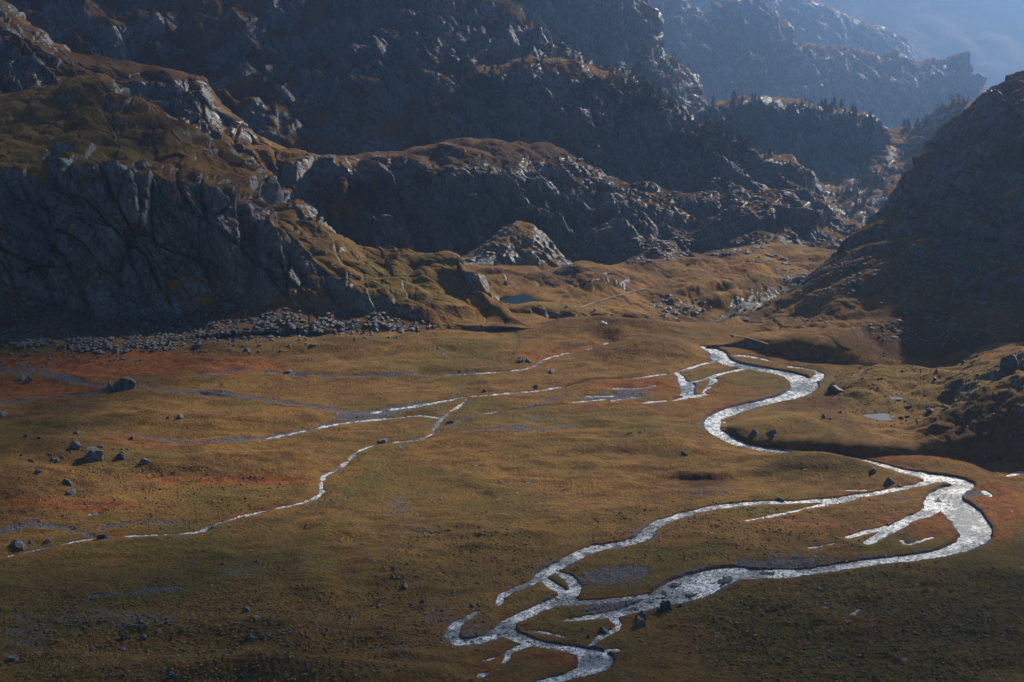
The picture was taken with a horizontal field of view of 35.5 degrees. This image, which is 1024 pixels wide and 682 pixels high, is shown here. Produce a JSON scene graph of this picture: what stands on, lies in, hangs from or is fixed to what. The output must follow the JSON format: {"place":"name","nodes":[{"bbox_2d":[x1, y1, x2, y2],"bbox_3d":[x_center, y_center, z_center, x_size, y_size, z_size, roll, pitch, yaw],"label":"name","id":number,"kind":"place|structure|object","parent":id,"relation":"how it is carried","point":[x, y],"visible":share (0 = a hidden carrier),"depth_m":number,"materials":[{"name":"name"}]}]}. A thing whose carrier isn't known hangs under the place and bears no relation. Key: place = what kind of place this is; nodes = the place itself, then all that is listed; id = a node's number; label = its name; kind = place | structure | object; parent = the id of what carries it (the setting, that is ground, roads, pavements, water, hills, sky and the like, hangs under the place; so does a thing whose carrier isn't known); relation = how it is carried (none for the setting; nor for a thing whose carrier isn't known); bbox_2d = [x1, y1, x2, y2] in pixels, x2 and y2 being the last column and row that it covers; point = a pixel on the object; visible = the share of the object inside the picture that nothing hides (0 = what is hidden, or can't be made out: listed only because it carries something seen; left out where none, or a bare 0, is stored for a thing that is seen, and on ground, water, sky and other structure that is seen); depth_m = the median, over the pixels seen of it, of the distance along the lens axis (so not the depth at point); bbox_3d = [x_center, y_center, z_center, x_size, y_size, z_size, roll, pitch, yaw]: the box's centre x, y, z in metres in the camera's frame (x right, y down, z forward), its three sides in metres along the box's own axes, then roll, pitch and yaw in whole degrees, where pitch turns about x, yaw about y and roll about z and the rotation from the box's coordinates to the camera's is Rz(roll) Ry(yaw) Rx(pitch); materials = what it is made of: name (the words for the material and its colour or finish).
{"place":"outdoors","nodes":[
{"label":"outdoors","id":0,"kind":"place"},
{"bbox_2d":[0,73,533,338],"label":"hill","id":1,"kind":"structure","parent":0,"point":[135,204],"depth_m":657.54,"materials":[{"name":"grey stone"}]},
{"bbox_2d":[0,325,411,367],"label":"scree","id":2,"kind":"structure","parent":1,"relation":"on","point":[245,340],"depth_m":599.93,"materials":[{"name":"grey stone"}]},
{"bbox_2d":[4,0,666,155],"bbox_3d":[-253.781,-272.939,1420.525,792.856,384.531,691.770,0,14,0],"label":"mountain","id":3,"kind":"structure","parent":0,"point":[332,77],"depth_m":1254.69,"materials":[{"name":"grey stone"}]},
{"bbox_2d":[0,0,844,264],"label":"mountain","id":4,"kind":"structure","parent":0,"point":[422,199],"depth_m":920.62,"materials":[{"name":"grey stone"}]},
{"bbox_2d":[0,265,1023,681],"bbox_3d":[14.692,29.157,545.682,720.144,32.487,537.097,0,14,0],"label":"meadow","id":5,"kind":"structure","parent":0,"point":[594,449],"depth_m":435.32,"materials":[{"name":"brown plant"}]},
{"bbox_2d":[0,411,7,416],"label":"boulder","id":6,"kind":"object","parent":5,"relation":"on","point":[3,414],"visible":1,"depth_m":520.44,"materials":[{"name":"grey stone"}]},
{"bbox_2d":[6,655,17,661],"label":"boulder","id":7,"kind":"object","parent":5,"relation":"on","point":[10,658],"visible":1,"depth_m":348.04,"materials":[{"name":"grey stone"}]},
{"bbox_2d":[10,539,26,550],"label":"boulder","id":8,"kind":"object","parent":5,"relation":"on","point":[17,544],"visible":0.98,"depth_m":411.71,"materials":[{"name":"grey stone"}]},
{"bbox_2d":[15,374,25,381],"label":"boulder","id":9,"kind":"object","parent":5,"relation":"on","point":[21,377],"visible":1,"depth_m":558.82,"materials":[{"name":"grey stone"}]},
{"bbox_2d":[25,376,32,381],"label":"boulder","id":10,"kind":"object","parent":5,"relation":"on","point":[29,379],"visible":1,"depth_m":557.41,"materials":[{"name":"grey stone"}]},
{"bbox_2d":[34,468,41,473],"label":"boulder","id":11,"kind":"object","parent":5,"relation":"on","point":[38,470],"visible":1,"depth_m":458.82,"materials":[{"name":"grey stone"}]},
{"bbox_2d":[62,479,72,485],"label":"boulder","id":12,"kind":"object","parent":5,"relation":"on","point":[67,482],"visible":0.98,"depth_m":455.21,"materials":[{"name":"grey stone"}]},
{"bbox_2d":[67,487,75,494],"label":"boulder","id":13,"kind":"object","parent":5,"relation":"on","point":[71,491],"visible":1,"depth_m":450.07,"materials":[{"name":"grey stone"}]},
{"bbox_2d":[70,441,80,448],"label":"boulder","id":14,"kind":"object","parent":5,"relation":"on","point":[75,444],"visible":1,"depth_m":480.08,"materials":[{"name":"grey stone"}]},
{"bbox_2d":[85,446,103,461],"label":"boulder","id":15,"kind":"object","parent":5,"relation":"on","point":[93,454],"visible":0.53,"depth_m":473.38,"materials":[{"name":"grey stone"}]},
{"bbox_2d":[96,533,108,538],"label":"boulder","id":16,"kind":"object","parent":5,"relation":"on","point":[102,536],"visible":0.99,"depth_m":418.55,"materials":[{"name":"grey stone"}]},
{"bbox_2d":[115,453,124,459],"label":"boulder","id":17,"kind":"object","parent":5,"relation":"on","point":[119,456],"visible":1,"depth_m":475.72,"materials":[{"name":"grey stone"}]},
{"bbox_2d":[111,376,135,390],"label":"boulder","id":18,"kind":"object","parent":5,"relation":"on","point":[124,382],"visible":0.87,"depth_m":547.37,"materials":[{"name":"grey stone"}]},
{"bbox_2d":[120,634,127,640],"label":"boulder","id":19,"kind":"object","parent":5,"relation":"on","point":[123,637],"visible":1,"depth_m":356.97,"materials":[{"name":"grey stone"}]},
{"bbox_2d":[139,457,149,463],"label":"boulder","id":20,"kind":"object","parent":5,"relation":"on","point":[143,460],"visible":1,"depth_m":471.83,"materials":[{"name":"grey stone"}]},
{"bbox_2d":[141,634,147,639],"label":"boulder","id":21,"kind":"object","parent":5,"relation":"on","point":[144,637],"visible":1,"depth_m":357.36,"materials":[{"name":"grey stone"}]},
{"bbox_2d":[0,297,436,354],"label":"scree","id":22,"kind":"structure","parent":5,"relation":"on","point":[72,337],"depth_m":630.04,"materials":[{"name":"grey stone"}]},
{"bbox_2d":[90,285,119,319],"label":"boulder","id":23,"kind":"object","parent":22,"relation":"on","point":[103,305],"visible":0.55,"depth_m":644.23,"materials":[{"name":"grey stone"}]},
{"bbox_2d":[141,321,148,327],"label":"boulder","id":24,"kind":"object","parent":22,"relation":"on","point":[144,323],"visible":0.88,"depth_m":635.70,"materials":[{"name":"grey stone"}]},
{"bbox_2d":[171,302,183,317],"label":"boulder","id":25,"kind":"object","parent":22,"relation":"on","point":[177,309],"visible":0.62,"depth_m":647.07,"materials":[{"name":"grey stone"}]},
{"bbox_2d":[242,606,249,611],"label":"boulder","id":26,"kind":"object","parent":5,"relation":"on","point":[246,609],"visible":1,"depth_m":371.99,"materials":[{"name":"grey stone"}]},
{"bbox_2d":[247,632,254,638],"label":"boulder","id":27,"kind":"object","parent":5,"relation":"on","point":[250,635],"visible":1,"depth_m":356.26,"materials":[{"name":"grey stone"}]},
{"bbox_2d":[377,438,387,443],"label":"boulder","id":28,"kind":"object","parent":5,"relation":"on","point":[382,440],"visible":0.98,"depth_m":497.54,"materials":[{"name":"grey stone"}]},
{"bbox_2d":[402,580,407,588],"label":"boulder","id":29,"kind":"object","parent":5,"relation":"on","point":[404,585],"visible":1,"depth_m":384.63,"materials":[{"name":"grey stone"}]},
{"bbox_2d":[0,346,990,676],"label":"cobbles","id":30,"kind":"object","parent":5,"relation":"on","point":[590,658],"visible":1,"depth_m":398.77,"materials":[{"name":"grey stone"}]},
{"bbox_2d":[3,341,1012,681],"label":"loose stones","id":31,"kind":"object","parent":5,"relation":"on","point":[411,547],"visible":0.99,"depth_m":377.72,"materials":[{"name":"grey stone"}]},
{"bbox_2d":[0,352,1023,681],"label":"grass tussocks","id":32,"kind":"object","parent":5,"relation":"on","point":[470,566],"depth_m":372.13,"materials":[{"name":"brown plant"}]},
{"bbox_2d":[515,357,523,362],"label":"boulder","id":33,"kind":"object","parent":5,"relation":"on","point":[519,359],"visible":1,"depth_m":586.95,"materials":[{"name":"grey stone"}]},
{"bbox_2d":[599,626,608,633],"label":"boulder","id":34,"kind":"object","parent":5,"relation":"on","point":[602,629],"visible":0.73,"depth_m":363.50,"materials":[{"name":"grey stone"}]},
{"bbox_2d":[636,615,645,626],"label":"boulder","id":35,"kind":"object","parent":5,"relation":"on","point":[640,622],"visible":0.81,"depth_m":365.40,"materials":[{"name":"grey stone"}]},
{"bbox_2d":[635,610,646,620],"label":"boulder","id":36,"kind":"object","parent":5,"relation":"on","point":[641,614],"visible":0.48,"depth_m":368.67,"materials":[{"name":"grey stone"}]},
{"bbox_2d":[869,467,876,472],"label":"boulder","id":37,"kind":"object","parent":5,"relation":"on","point":[873,469],"visible":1,"depth_m":465.89,"materials":[{"name":"grey stone"}]},
{"bbox_2d":[884,476,894,485],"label":"boulder","id":38,"kind":"object","parent":5,"relation":"on","point":[888,481],"visible":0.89,"depth_m":458.92,"materials":[{"name":"grey stone"}]},
{"bbox_2d":[3,342,1023,681],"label":"river water","id":39,"kind":"structure","parent":0,"point":[971,524],"depth_m":419.86,"materials":[{"name":"grey liquid"}]},
{"bbox_2d":[660,600,672,611],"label":"boulder","id":40,"kind":"object","parent":39,"relation":"in","point":[665,606],"visible":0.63,"depth_m":373.31,"materials":[{"name":"grey stone"}]},
{"bbox_2d":[460,221,571,269],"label":"hill","id":41,"kind":"structure","parent":0,"point":[518,243],"depth_m":848.21,"materials":[{"name":"grey stone"}]},
{"bbox_2d":[499,295,538,303],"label":"lake water","id":42,"kind":"structure","parent":0,"point":[517,299],"depth_m":727.58,"materials":[{"name":"blue liquid"}]},
{"bbox_2d":[304,128,888,316],"bbox_3d":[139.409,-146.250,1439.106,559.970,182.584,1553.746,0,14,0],"label":"scree","id":43,"kind":"structure","parent":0,"point":[668,244],"depth_m":945.79,"materials":[{"name":"grey stone"}]},
{"bbox_2d":[487,0,707,114],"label":"mountain","id":44,"kind":"structure","parent":0,"point":[631,39],"depth_m":1861.59,"materials":[{"name":"grey stone"}]},
{"bbox_2d":[580,288,647,306],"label":"path","id":45,"kind":"structure","parent":0,"point":[611,297],"depth_m":731.17,"materials":[{"name":"brown soil"}]},
{"bbox_2d":[403,55,857,238],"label":"mountain","id":46,"kind":"structure","parent":0,"point":[542,103],"depth_m":1067.92,"materials":[{"name":"grey stone"}]},
{"bbox_2d":[466,242,836,322],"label":"hill","id":47,"kind":"structure","parent":0,"point":[724,287],"depth_m":757.74,"materials":[{"name":"brown plant"}]},
{"bbox_2d":[449,3,978,204],"bbox_3d":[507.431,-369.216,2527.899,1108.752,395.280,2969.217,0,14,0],"label":"conifer","id":48,"kind":"object","parent":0,"point":[649,91],"depth_m":1160.92,"materials":[{"name":"green plant"}]},
{"bbox_2d":[730,334,796,359],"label":"path","id":49,"kind":"structure","parent":0,"point":[763,342],"depth_m":604.22,"materials":[{"name":"brown soil"}]},
{"bbox_2d":[693,95,907,228],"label":"mountain","id":50,"kind":"structure","parent":0,"point":[802,145],"depth_m":1602.88,"materials":[{"name":"grey stone"}]},
{"bbox_2d":[710,95,716,104],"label":"conifer","id":51,"kind":"object","parent":50,"relation":"on","point":[713,101],"visible":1,"depth_m":1612.03,"materials":[{"name":"green plant"}]},
{"bbox_2d":[731,90,737,100],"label":"conifer","id":52,"kind":"object","parent":50,"relation":"on","point":[734,96],"visible":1,"depth_m":1621.40,"materials":[{"name":"green plant"}]},
{"bbox_2d":[828,97,837,109],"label":"conifer","id":53,"kind":"object","parent":50,"relation":"on","point":[833,104],"visible":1,"depth_m":1615.89,"materials":[{"name":"green plant"}]},
{"bbox_2d":[849,103,854,114],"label":"conifer","id":54,"kind":"object","parent":50,"relation":"on","point":[852,110],"visible":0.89,"depth_m":1624.46,"materials":[{"name":"green plant"}]},
{"bbox_2d":[851,110,857,119],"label":"conifer","id":55,"kind":"object","parent":50,"relation":"on","point":[854,114],"visible":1,"depth_m":1604.55,"materials":[{"name":"green plant"}]},
{"bbox_2d":[854,198,859,207],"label":"conifer","id":56,"kind":"object","parent":50,"relation":"on","point":[856,203],"visible":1,"depth_m":1466.15,"materials":[{"name":"green plant"}]},
{"bbox_2d":[687,0,917,60],"bbox_3d":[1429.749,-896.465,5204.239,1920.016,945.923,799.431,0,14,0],"label":"mountain","id":57,"kind":"structure","parent":0,"point":[816,22],"depth_m":5020.31,"materials":[{"name":"stone"}]},
{"bbox_2d":[648,0,989,127],"bbox_3d":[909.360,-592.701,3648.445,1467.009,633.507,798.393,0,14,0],"label":"mountain","id":58,"kind":"structure","parent":0,"point":[741,27],"depth_m":3488.61,"materials":[{"name":"grey stone"}]},
{"bbox_2d":[719,88,724,99],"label":"conifer","id":59,"kind":"object","parent":58,"relation":"on","point":[721,93],"visible":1,"depth_m":3416.92,"materials":[{"name":"green plant"}]},
{"bbox_2d":[707,70,1023,367],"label":"hill","id":60,"kind":"structure","parent":0,"point":[834,339],"depth_m":645.91,"materials":[{"name":"grey stone"}]},
{"bbox_2d":[742,122,1023,345],"bbox_3d":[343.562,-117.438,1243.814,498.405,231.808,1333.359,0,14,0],"label":"scree","id":61,"kind":"structure","parent":60,"relation":"on","point":[962,239],"depth_m":643.10,"materials":[{"name":"grey stone"}]},
{"bbox_2d":[721,341,1023,462],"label":"hill","id":62,"kind":"structure","parent":0,"point":[1001,438],"depth_m":501.40,"materials":[{"name":"brown plant"}]},
{"bbox_2d":[750,429,758,435],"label":"boulder","id":63,"kind":"object","parent":62,"relation":"on","point":[753,432],"visible":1,"depth_m":498.53,"materials":[{"name":"grey stone"}]},
{"bbox_2d":[766,429,776,436],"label":"boulder","id":64,"kind":"object","parent":62,"relation":"on","point":[772,433],"visible":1,"depth_m":496.39,"materials":[{"name":"grey stone"}]},
{"bbox_2d":[827,385,843,391],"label":"boulder","id":65,"kind":"object","parent":62,"relation":"on","point":[833,388],"visible":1,"depth_m":539.63,"materials":[{"name":"grey stone"}]},
{"bbox_2d":[926,408,933,412],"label":"boulder","id":66,"kind":"object","parent":62,"relation":"on","point":[929,410],"visible":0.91,"depth_m":515.33,"materials":[{"name":"grey stone"}]},
{"bbox_2d":[1000,355,1018,369],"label":"boulder","id":67,"kind":"object","parent":62,"relation":"on","point":[1010,362],"visible":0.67,"depth_m":511.06,"materials":[{"name":"grey stone"}]},
{"bbox_2d":[863,413,894,419],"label":"pond water","id":68,"kind":"structure","parent":0,"point":[881,416],"depth_m":516.39,"materials":[{"name":"grey liquid"}]},
{"bbox_2d":[855,99,971,187],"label":"mountain","id":69,"kind":"structure","parent":0,"point":[894,155],"depth_m":1619.12,"materials":[{"name":"grey stone"}]},
{"bbox_2d":[913,117,919,127],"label":"conifer","id":70,"kind":"object","parent":69,"relation":"on","point":[917,120],"visible":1,"depth_m":1665.40,"materials":[{"name":"green plant"}]},
{"bbox_2d":[818,0,1023,87],"bbox_3d":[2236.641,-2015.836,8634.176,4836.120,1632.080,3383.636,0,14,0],"label":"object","id":71,"kind":"structure","parent":0,"point":[988,35],"depth_m":8059.96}
]}

